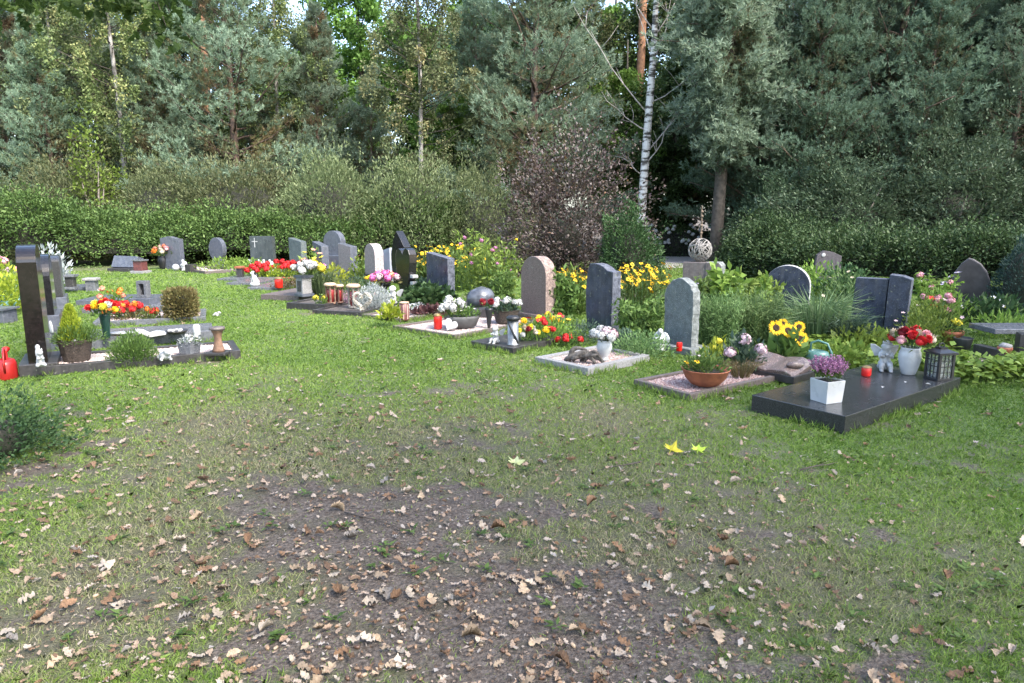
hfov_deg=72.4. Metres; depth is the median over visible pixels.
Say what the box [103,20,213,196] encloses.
pine tree
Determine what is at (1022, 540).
fallen leaf
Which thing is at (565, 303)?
perennial
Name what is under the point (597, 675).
fallen leaf
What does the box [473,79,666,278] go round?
purple shrub
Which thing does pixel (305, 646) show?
fallen leaf
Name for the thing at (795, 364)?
pebble
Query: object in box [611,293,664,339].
leafy plant
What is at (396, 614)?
leaf litter
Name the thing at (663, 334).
angel figure
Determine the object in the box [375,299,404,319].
hosta
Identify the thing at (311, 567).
fallen leaf
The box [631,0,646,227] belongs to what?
tall pine
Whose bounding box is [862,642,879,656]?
fallen leaf
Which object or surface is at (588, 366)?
grave plot
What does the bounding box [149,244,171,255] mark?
bouquet
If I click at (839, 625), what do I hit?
fallen leaf
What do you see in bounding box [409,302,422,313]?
white alyssum
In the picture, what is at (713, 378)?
planter bowl
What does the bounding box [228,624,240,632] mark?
fallen leaf
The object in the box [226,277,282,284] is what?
grave slab
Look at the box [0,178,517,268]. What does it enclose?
hedge
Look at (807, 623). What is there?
fallen leaf
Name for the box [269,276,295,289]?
trailing plant
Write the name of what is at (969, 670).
fallen leaf
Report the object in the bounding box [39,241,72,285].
silver shrub
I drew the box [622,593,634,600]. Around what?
fallen leaf
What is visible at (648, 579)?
fallen leaf
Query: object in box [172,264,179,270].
globe ornament
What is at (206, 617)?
fallen leaf
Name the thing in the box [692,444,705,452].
maple leaf
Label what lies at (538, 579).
fallen leaf
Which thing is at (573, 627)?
fallen leaf
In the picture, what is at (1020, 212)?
tall shrub
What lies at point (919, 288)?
flowering plant
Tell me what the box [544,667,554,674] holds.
fallen leaf
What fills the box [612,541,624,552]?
fallen leaf
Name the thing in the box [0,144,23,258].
broad shrub
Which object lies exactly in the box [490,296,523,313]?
white begonia
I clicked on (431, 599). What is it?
fallen leaf
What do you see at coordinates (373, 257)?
gravestone
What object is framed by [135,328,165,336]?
book ornament
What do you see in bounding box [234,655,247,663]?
fallen leaf
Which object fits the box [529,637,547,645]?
fallen leaf
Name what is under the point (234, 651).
fallen leaf
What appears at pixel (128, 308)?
red begonia
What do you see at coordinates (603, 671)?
fallen leaf
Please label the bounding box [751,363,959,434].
grave slab
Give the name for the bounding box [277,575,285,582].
fallen leaf
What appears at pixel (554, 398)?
grass
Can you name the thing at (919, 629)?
fallen leaf
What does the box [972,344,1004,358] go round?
grave slab
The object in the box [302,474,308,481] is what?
fallen leaf
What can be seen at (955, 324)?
chrysanthemum
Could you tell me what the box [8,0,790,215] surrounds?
sky
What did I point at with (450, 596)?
fallen leaf
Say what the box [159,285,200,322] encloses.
bronze bush
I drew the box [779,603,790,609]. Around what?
fallen leaf
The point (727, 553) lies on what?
fallen leaf
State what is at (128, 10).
oak tree
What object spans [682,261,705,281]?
stone block
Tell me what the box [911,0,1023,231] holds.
pine tree
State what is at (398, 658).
fallen leaf
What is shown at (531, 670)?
fallen leaf
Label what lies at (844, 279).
leafy plant
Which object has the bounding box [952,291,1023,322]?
leafy plant
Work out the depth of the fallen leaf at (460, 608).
2.88 m
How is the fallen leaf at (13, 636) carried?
on the ground at (588, 616)
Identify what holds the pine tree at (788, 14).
on the ground at (588, 616)
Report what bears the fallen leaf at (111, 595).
on the ground at (588, 616)
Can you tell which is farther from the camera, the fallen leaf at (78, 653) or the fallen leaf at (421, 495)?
the fallen leaf at (421, 495)
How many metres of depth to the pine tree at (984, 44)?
20.42 m
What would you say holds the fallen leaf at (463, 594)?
on the ground at (588, 616)
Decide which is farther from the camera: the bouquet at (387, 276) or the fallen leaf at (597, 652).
the bouquet at (387, 276)
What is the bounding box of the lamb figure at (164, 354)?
[157,348,172,360]
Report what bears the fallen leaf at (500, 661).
on the ground at (588, 616)
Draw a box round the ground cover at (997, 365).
[800,328,1023,383]
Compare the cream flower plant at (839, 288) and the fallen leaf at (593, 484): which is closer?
the fallen leaf at (593, 484)
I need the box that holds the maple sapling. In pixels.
[63,96,132,260]
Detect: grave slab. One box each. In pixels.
[57,323,213,350]
[67,284,85,290]
[76,294,162,305]
[82,302,162,313]
[185,264,196,272]
[217,274,264,280]
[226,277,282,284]
[247,281,295,289]
[261,288,312,300]
[470,334,560,353]
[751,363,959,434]
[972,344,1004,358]
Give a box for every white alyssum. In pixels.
[177,333,203,346]
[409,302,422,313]
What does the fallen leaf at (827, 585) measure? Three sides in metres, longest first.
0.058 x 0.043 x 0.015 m
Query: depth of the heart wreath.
11.30 m
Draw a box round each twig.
[344,511,407,529]
[430,611,480,639]
[600,461,639,469]
[800,460,835,470]
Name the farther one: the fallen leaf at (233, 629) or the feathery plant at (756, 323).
the feathery plant at (756, 323)
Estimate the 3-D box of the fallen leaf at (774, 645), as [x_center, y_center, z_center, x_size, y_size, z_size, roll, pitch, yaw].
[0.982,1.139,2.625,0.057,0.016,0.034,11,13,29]
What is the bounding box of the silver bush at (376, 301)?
[349,282,396,309]
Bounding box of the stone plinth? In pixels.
[470,306,488,317]
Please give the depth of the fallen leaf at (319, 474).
4.34 m
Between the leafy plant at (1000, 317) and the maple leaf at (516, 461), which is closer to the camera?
the maple leaf at (516, 461)
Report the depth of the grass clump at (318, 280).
13.09 m
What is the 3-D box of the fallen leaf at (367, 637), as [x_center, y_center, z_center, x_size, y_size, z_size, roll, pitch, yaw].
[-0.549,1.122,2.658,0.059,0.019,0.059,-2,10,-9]
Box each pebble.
[786,361,803,368]
[998,342,1012,347]
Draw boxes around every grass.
[0,262,1023,682]
[41,306,1011,433]
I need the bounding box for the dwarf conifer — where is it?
[56,303,86,340]
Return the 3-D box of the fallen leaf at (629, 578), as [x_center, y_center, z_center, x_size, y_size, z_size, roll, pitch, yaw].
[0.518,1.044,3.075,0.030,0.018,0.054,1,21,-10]
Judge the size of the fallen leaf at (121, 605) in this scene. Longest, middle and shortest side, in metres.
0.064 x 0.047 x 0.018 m
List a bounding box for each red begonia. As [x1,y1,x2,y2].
[102,300,159,319]
[244,259,309,276]
[554,332,583,346]
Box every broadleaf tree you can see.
[1,0,128,186]
[89,0,282,183]
[210,12,309,181]
[244,21,398,192]
[349,0,434,184]
[406,0,575,183]
[452,0,629,246]
[580,0,787,234]
[597,29,743,236]
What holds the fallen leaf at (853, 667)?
on the ground at (588, 616)
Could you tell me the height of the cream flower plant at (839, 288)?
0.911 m
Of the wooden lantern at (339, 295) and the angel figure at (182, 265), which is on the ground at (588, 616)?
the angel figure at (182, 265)
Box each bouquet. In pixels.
[84,298,120,316]
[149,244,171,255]
[289,258,328,274]
[369,269,402,283]
[479,298,494,307]
[519,324,541,340]
[589,325,618,342]
[882,324,939,351]
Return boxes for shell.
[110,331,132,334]
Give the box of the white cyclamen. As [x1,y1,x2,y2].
[437,295,466,316]
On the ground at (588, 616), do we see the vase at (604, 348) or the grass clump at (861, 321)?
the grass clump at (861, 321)
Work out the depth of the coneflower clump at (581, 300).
11.32 m
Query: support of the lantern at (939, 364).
on the grave slab at (867, 400)
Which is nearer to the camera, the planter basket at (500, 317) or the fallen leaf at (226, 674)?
the fallen leaf at (226, 674)
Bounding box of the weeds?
[0,319,1019,646]
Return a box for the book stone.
[739,352,814,383]
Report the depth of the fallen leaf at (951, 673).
2.46 m
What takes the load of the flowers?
in the planter box at (8, 314)
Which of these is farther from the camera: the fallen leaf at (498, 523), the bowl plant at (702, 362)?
the bowl plant at (702, 362)
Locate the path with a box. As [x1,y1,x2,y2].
[585,249,694,267]
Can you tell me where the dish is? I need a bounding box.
[165,328,187,334]
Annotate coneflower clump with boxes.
[414,242,485,290]
[415,256,426,281]
[557,261,586,313]
[619,262,671,316]
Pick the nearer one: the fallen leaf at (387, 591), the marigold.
the fallen leaf at (387, 591)
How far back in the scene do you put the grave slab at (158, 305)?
11.67 m
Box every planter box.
[0,306,19,323]
[177,341,200,353]
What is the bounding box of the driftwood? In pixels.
[564,346,604,363]
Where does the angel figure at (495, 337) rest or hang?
on the grave slab at (502, 344)
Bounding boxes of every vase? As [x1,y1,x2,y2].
[99,313,109,337]
[157,256,165,268]
[379,283,390,298]
[485,308,492,327]
[596,339,611,360]
[898,345,921,374]
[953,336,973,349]
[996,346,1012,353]
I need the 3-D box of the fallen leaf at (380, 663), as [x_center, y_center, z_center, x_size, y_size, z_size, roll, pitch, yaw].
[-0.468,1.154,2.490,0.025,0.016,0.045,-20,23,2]
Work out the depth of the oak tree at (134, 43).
36.98 m
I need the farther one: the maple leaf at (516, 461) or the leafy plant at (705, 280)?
the leafy plant at (705, 280)
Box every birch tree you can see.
[0,0,114,185]
[31,0,193,196]
[208,0,344,185]
[357,0,481,192]
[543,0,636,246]
[550,0,697,226]
[648,0,709,227]
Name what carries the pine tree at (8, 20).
on the ground at (588, 616)
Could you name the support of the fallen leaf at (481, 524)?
on the ground at (588, 616)
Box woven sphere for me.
[688,205,711,261]
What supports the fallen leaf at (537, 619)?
on the ground at (588, 616)
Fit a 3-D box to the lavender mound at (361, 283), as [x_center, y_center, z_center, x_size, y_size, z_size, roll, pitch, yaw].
[-3.135,-1.154,14.014,0.936,0.457,0.775,-1,10,-8]
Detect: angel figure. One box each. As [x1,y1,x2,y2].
[49,321,53,333]
[180,259,186,270]
[388,285,402,302]
[489,326,504,343]
[653,328,669,350]
[871,340,898,372]
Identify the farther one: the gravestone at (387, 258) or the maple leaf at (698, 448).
the gravestone at (387, 258)
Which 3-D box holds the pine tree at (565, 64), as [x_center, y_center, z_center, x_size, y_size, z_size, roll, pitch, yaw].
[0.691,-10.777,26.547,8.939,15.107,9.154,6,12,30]
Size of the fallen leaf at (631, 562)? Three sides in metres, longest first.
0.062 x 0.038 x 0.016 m
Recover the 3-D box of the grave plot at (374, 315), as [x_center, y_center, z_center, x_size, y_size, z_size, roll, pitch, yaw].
[-1.604,-0.438,11.346,0.880,0.095,1.389,8,13,37]
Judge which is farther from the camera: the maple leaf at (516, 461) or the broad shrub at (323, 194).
the broad shrub at (323, 194)
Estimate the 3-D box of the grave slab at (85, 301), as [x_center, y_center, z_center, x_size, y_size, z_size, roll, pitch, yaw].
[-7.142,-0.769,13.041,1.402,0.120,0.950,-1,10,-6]
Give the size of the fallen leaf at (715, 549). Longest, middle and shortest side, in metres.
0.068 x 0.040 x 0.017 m
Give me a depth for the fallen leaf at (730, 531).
3.57 m
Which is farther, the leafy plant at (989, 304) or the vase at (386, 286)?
the vase at (386, 286)
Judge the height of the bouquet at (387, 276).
0.296 m
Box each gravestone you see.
[15,244,60,377]
[40,254,61,350]
[50,255,68,312]
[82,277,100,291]
[107,255,143,271]
[129,280,159,304]
[160,236,184,268]
[209,237,226,265]
[249,236,275,263]
[288,238,306,260]
[312,241,328,276]
[323,231,345,276]
[338,243,358,282]
[364,243,384,289]
[383,248,393,281]
[391,231,410,284]
[396,248,417,295]
[426,252,454,294]
[518,256,564,323]
[586,263,620,331]
[650,277,708,355]
[769,265,810,307]
[813,250,841,289]
[852,274,913,333]
[950,258,990,302]
[1014,332,1023,353]
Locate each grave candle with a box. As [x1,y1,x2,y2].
[192,324,200,334]
[274,277,282,287]
[399,301,408,320]
[433,312,441,329]
[676,342,681,350]
[861,365,871,376]
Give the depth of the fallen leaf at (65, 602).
2.89 m
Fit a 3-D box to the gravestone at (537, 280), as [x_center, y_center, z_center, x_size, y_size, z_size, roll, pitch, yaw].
[0.399,-0.785,10.657,0.360,1.026,0.860,-8,13,-36]
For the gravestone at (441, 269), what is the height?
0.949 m
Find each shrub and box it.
[0,131,137,262]
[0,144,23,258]
[0,258,20,309]
[0,381,96,468]
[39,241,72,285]
[84,130,217,261]
[103,327,159,365]
[150,121,310,262]
[230,114,388,260]
[337,119,484,262]
[433,133,552,260]
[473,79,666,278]
[593,190,672,282]
[611,329,678,359]
[648,223,740,256]
[678,89,867,267]
[720,103,966,277]
[851,63,1023,245]
[973,150,1023,235]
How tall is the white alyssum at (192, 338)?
0.150 m
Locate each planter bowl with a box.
[444,314,478,328]
[681,365,730,386]
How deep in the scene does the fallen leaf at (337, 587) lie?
2.99 m
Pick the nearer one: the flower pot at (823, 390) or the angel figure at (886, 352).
the flower pot at (823, 390)
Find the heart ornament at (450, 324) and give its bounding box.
[445,318,457,330]
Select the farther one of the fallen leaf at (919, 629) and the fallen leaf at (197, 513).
the fallen leaf at (197, 513)
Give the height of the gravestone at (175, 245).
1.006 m
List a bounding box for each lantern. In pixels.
[63,274,78,289]
[130,259,151,273]
[234,266,244,276]
[293,274,313,296]
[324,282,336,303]
[335,284,343,303]
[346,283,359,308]
[506,315,519,345]
[923,343,958,380]
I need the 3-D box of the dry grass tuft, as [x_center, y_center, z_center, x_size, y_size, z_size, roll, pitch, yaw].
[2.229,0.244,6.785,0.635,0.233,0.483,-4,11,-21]
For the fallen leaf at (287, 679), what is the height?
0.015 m
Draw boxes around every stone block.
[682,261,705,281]
[705,261,725,288]
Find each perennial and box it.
[445,227,488,290]
[457,234,521,304]
[487,257,518,307]
[549,262,581,320]
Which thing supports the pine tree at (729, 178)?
on the ground at (588, 616)
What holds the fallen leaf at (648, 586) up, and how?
on the ground at (588, 616)
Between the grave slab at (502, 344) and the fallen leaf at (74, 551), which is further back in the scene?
the grave slab at (502, 344)
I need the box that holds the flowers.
[0,296,19,305]
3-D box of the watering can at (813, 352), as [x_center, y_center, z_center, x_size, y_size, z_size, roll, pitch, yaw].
[3.137,0.122,7.401,0.469,0.307,0.204,6,12,29]
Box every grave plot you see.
[46,340,240,375]
[93,308,206,326]
[179,265,244,273]
[286,296,346,309]
[312,303,398,315]
[362,312,455,321]
[393,314,533,338]
[535,345,649,375]
[634,361,811,400]
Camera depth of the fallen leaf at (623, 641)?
2.64 m
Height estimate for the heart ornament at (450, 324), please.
0.176 m
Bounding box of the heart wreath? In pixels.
[352,292,371,310]
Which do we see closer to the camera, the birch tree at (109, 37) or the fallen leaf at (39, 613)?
the fallen leaf at (39, 613)
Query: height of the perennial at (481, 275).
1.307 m
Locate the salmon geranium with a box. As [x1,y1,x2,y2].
[95,286,132,301]
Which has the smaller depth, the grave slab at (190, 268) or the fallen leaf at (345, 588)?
the fallen leaf at (345, 588)
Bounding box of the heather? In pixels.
[808,354,850,380]
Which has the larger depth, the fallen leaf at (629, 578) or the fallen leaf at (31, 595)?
the fallen leaf at (629, 578)
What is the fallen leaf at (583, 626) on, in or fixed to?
on the ground at (588, 616)
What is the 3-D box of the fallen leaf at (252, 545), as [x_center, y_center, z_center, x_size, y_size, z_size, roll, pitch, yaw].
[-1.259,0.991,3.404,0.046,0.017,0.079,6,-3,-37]
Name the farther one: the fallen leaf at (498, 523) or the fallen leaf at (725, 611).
the fallen leaf at (498, 523)
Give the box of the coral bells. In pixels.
[409,302,455,316]
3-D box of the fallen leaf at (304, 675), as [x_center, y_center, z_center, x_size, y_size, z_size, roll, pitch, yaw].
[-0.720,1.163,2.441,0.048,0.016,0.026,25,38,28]
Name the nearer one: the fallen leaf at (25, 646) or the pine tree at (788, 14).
the fallen leaf at (25, 646)
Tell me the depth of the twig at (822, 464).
4.47 m
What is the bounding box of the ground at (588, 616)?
[0,216,1023,682]
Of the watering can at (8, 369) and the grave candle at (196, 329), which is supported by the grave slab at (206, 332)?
the grave candle at (196, 329)
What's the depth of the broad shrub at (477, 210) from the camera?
24.07 m
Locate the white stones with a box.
[167,328,182,331]
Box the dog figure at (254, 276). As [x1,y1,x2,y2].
[250,271,259,281]
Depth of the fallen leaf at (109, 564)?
3.23 m
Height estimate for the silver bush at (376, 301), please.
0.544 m
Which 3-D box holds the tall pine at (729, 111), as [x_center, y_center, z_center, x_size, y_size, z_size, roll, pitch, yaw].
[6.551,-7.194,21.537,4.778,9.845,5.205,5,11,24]
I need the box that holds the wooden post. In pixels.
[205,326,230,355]
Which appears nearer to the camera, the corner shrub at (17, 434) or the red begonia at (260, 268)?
the corner shrub at (17, 434)
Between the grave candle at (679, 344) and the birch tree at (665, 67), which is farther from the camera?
the birch tree at (665, 67)
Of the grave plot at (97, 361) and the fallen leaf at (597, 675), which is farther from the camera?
the grave plot at (97, 361)
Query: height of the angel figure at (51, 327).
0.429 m
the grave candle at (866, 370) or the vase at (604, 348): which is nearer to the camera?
the grave candle at (866, 370)
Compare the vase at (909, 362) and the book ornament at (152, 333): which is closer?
the vase at (909, 362)
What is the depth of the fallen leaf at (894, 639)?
2.67 m
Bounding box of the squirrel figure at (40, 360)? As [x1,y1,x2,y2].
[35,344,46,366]
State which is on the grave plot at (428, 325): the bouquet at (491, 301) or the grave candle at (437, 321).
the grave candle at (437, 321)
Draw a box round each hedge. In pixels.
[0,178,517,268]
[710,203,1023,296]
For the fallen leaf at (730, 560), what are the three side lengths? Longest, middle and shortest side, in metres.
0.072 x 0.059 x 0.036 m
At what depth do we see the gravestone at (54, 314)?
8.29 m
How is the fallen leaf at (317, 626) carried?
on the ground at (588, 616)
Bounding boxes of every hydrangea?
[0,255,19,300]
[718,328,767,370]
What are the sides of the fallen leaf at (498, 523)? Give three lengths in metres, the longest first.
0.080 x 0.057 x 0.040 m
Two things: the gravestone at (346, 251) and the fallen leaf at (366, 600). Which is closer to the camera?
the fallen leaf at (366, 600)
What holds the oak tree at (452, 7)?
on the ground at (588, 616)
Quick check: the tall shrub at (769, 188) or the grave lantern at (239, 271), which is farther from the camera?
the tall shrub at (769, 188)
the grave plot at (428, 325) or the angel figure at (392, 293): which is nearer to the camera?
the grave plot at (428, 325)
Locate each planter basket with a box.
[56,337,92,362]
[493,308,519,323]
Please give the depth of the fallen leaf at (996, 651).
2.56 m
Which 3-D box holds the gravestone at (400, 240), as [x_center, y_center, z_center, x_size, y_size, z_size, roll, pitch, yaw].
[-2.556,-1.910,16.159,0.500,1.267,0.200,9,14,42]
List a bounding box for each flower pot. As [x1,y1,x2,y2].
[810,376,845,403]
[941,329,964,346]
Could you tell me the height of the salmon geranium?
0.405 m
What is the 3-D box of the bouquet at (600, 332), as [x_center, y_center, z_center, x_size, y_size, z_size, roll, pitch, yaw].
[0.973,-0.064,7.496,0.323,0.221,0.287,4,11,22]
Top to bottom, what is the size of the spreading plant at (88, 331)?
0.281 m
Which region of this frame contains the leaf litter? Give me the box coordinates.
[0,306,1023,682]
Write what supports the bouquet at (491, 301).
on the vase at (488, 311)
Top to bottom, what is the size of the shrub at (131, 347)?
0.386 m
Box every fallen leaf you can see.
[0,627,16,634]
[6,632,17,639]
[17,591,38,604]
[19,666,30,672]
[23,643,34,649]
[30,608,46,618]
[32,611,55,623]
[47,655,63,668]
[59,597,76,607]
[69,544,81,553]
[72,650,87,655]
[72,671,81,679]
[99,569,114,577]
[101,588,115,604]
[104,558,114,569]
[105,533,117,540]
[109,599,124,606]
[114,599,123,608]
[172,644,182,650]
[173,534,187,540]
[177,611,196,621]
[189,510,203,520]
[190,576,198,583]
[190,659,200,666]
[194,561,205,564]
[197,565,213,572]
[200,614,209,620]
[212,606,223,617]
[213,583,229,587]
[220,670,233,679]
[226,648,241,656]
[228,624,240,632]
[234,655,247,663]
[243,532,251,543]
[243,613,250,622]
[248,542,257,547]
[250,576,267,583]
[252,629,265,638]
[258,619,273,631]
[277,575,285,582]
[284,674,292,682]
[289,654,294,661]
[290,563,300,569]
[297,660,310,672]
[300,642,312,650]
[300,670,309,679]
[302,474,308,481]
[307,561,317,569]
[310,674,323,682]
[311,667,321,674]
[312,471,322,477]
[313,623,325,628]
[321,661,335,672]
[328,571,339,576]
[329,500,344,510]
[332,581,341,593]
[332,675,339,680]
[333,646,348,656]
[341,584,348,592]
[343,529,358,537]
[346,635,361,642]
[349,526,359,530]
[360,631,374,641]
[362,596,378,604]
[371,633,380,641]
[371,664,383,675]
[373,571,388,577]
[378,660,383,669]
[380,644,392,649]
[382,586,392,600]
[385,660,397,668]
[390,588,401,598]
[394,653,406,667]
[396,646,404,652]
[398,625,408,631]
[401,485,413,491]
[404,585,413,596]
[408,564,419,568]
[417,596,426,607]
[418,490,424,499]
[419,603,436,608]
[427,593,437,603]
[439,648,449,655]
[446,593,452,599]
[454,591,470,596]
[456,604,463,610]
[461,622,481,636]
[472,610,483,618]
[475,636,484,642]
[479,519,487,529]
[482,573,496,578]
[491,518,505,527]
[493,659,503,666]
[499,537,511,542]
[509,574,518,583]
[509,620,518,626]
[518,580,528,593]
[518,674,534,682]
[524,579,536,585]
[526,666,535,673]
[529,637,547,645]
[533,617,545,622]
[535,574,546,583]
[544,648,558,656]
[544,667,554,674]
[551,569,565,585]
[555,649,568,665]
[568,623,580,630]
[578,622,592,632]
[586,494,596,505]
[590,482,602,486]
[591,668,601,672]
[593,647,601,657]
[594,671,601,680]
[595,579,603,588]
[598,665,606,674]
[611,649,626,655]
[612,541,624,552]
[617,635,631,645]
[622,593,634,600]
[626,557,636,564]
[626,574,633,581]
[642,580,651,589]
[644,577,655,581]
[646,543,652,550]
[663,572,671,580]
[664,623,670,633]
[668,538,677,546]
[679,624,695,634]
[683,614,693,625]
[692,616,710,627]
[700,579,712,586]
[702,581,712,590]
[708,545,721,552]
[712,628,725,644]
[716,605,729,615]
[717,532,728,539]
[719,657,727,668]
[721,550,733,555]
[723,527,736,533]
[725,555,738,565]
[726,573,737,582]
[738,587,746,594]
[765,641,780,649]
[778,494,785,502]
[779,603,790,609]
[798,620,817,630]
[825,583,833,588]
[834,620,844,629]
[848,664,857,672]
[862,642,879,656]
[867,667,877,680]
[889,672,903,682]
[890,634,898,643]
[910,624,923,634]
[943,568,953,578]
[945,667,964,677]
[962,666,973,671]
[991,648,1001,656]
[1019,535,1023,545]
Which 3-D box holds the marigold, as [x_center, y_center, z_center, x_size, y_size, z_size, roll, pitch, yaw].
[-2.896,-1.183,14.384,0.603,0.417,0.471,-3,11,-14]
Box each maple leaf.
[508,456,524,465]
[664,440,683,452]
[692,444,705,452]
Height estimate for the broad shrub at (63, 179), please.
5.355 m
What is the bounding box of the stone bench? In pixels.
[969,323,1023,333]
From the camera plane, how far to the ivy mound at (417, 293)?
12.20 m
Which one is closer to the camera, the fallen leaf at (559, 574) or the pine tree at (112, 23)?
the fallen leaf at (559, 574)
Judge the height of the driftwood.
0.178 m
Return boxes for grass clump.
[299,265,346,295]
[767,284,875,348]
[806,306,884,340]
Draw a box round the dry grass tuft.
[719,356,768,377]
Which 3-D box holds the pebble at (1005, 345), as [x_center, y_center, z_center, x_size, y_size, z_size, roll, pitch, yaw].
[5.402,0.053,7.660,0.135,0.080,0.122,0,10,0]
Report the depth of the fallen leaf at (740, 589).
2.98 m
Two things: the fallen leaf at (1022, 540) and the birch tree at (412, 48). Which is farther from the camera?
the birch tree at (412, 48)
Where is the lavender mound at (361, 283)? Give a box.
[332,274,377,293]
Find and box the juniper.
[986,234,1023,306]
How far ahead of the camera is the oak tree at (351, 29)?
33.02 m
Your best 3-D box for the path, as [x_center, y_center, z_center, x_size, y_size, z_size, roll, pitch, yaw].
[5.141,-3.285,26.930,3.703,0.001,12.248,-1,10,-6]
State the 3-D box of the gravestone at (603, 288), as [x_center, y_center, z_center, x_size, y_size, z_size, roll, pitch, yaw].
[1.262,-0.594,9.735,0.160,0.980,0.530,-8,13,-36]
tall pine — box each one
[199,4,215,184]
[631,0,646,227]
[640,0,812,261]
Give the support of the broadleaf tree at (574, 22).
on the ground at (588, 616)
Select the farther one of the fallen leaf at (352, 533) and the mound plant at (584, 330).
the mound plant at (584, 330)
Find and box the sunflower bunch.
[764,318,810,360]
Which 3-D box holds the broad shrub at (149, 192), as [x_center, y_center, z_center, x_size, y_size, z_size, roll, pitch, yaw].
[-12.491,-5.077,25.637,5.982,5.197,6.155,6,12,30]
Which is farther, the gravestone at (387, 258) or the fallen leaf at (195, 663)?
the gravestone at (387, 258)
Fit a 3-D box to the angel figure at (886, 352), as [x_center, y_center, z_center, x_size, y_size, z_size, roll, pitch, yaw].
[3.545,0.133,6.637,0.244,0.298,0.230,3,11,18]
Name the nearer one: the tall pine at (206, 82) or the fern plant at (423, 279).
the fern plant at (423, 279)
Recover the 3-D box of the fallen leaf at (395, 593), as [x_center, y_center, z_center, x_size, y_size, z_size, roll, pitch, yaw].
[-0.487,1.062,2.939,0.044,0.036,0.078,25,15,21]
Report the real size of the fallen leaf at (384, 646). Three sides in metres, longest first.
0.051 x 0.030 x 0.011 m
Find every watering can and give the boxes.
[0,347,18,380]
[806,339,832,366]
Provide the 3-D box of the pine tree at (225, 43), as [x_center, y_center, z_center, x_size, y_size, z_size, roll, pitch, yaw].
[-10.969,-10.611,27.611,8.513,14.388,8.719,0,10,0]
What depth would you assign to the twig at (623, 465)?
4.49 m
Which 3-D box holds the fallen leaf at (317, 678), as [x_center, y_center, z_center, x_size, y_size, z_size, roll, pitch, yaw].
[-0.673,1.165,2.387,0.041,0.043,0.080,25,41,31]
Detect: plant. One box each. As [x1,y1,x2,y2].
[47,321,108,345]
[136,304,164,318]
[194,256,279,270]
[227,258,271,275]
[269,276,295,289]
[297,245,326,278]
[323,262,351,292]
[346,249,364,284]
[409,276,426,287]
[457,303,480,316]
[566,318,599,345]
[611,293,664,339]
[612,327,649,350]
[677,346,731,372]
[693,273,717,299]
[695,335,730,365]
[698,284,748,347]
[706,257,772,311]
[723,282,793,343]
[743,270,784,307]
[799,259,849,298]
[808,337,879,367]
[811,260,874,298]
[814,265,859,319]
[820,321,900,354]
[911,286,980,323]
[912,269,964,303]
[916,292,957,330]
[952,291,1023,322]
[966,307,1023,337]
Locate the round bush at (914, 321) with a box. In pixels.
[885,294,965,348]
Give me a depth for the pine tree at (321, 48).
28.39 m
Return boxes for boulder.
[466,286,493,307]
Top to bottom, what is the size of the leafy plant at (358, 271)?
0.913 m
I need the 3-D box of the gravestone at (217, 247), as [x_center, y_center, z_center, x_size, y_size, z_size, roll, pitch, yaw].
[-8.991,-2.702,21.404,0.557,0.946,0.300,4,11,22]
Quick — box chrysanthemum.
[940,318,969,334]
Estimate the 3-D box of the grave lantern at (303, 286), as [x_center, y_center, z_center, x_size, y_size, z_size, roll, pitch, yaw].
[-3.858,-1.038,12.981,0.260,0.390,0.260,9,13,39]
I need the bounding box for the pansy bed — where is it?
[519,311,583,343]
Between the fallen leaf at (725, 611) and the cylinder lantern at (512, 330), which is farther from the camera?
the cylinder lantern at (512, 330)
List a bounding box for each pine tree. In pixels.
[0,0,94,190]
[0,10,121,192]
[1,0,158,185]
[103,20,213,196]
[114,0,343,200]
[261,0,374,204]
[330,61,408,196]
[424,0,559,236]
[430,0,652,253]
[635,0,797,235]
[658,0,942,228]
[727,0,913,231]
[731,0,947,185]
[741,0,1023,220]
[839,0,1011,233]
[844,0,1023,194]
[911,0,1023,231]
[947,4,1023,204]
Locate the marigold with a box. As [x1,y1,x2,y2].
[359,275,381,291]
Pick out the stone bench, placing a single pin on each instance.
(1003, 328)
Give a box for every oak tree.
[0,0,200,54]
[85,0,223,182]
[260,0,450,194]
[377,0,527,190]
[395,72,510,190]
[551,0,663,231]
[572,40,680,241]
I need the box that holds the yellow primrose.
[311,294,327,303]
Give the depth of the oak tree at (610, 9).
34.95 m
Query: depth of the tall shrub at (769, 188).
21.13 m
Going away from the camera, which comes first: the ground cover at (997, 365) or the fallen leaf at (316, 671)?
the fallen leaf at (316, 671)
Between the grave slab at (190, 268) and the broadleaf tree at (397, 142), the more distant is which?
the broadleaf tree at (397, 142)
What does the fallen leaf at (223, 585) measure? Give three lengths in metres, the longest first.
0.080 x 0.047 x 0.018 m
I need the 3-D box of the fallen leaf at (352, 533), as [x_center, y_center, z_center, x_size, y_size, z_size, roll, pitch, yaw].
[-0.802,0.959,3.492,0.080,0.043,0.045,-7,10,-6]
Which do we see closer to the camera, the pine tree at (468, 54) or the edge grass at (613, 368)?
the edge grass at (613, 368)
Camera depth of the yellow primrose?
11.92 m
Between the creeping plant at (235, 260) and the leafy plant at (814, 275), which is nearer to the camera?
the leafy plant at (814, 275)
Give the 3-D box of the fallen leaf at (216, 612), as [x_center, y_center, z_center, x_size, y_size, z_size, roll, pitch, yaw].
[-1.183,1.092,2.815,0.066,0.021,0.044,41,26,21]
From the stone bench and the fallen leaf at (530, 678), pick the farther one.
the stone bench
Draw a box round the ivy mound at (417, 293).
[397,279,459,305]

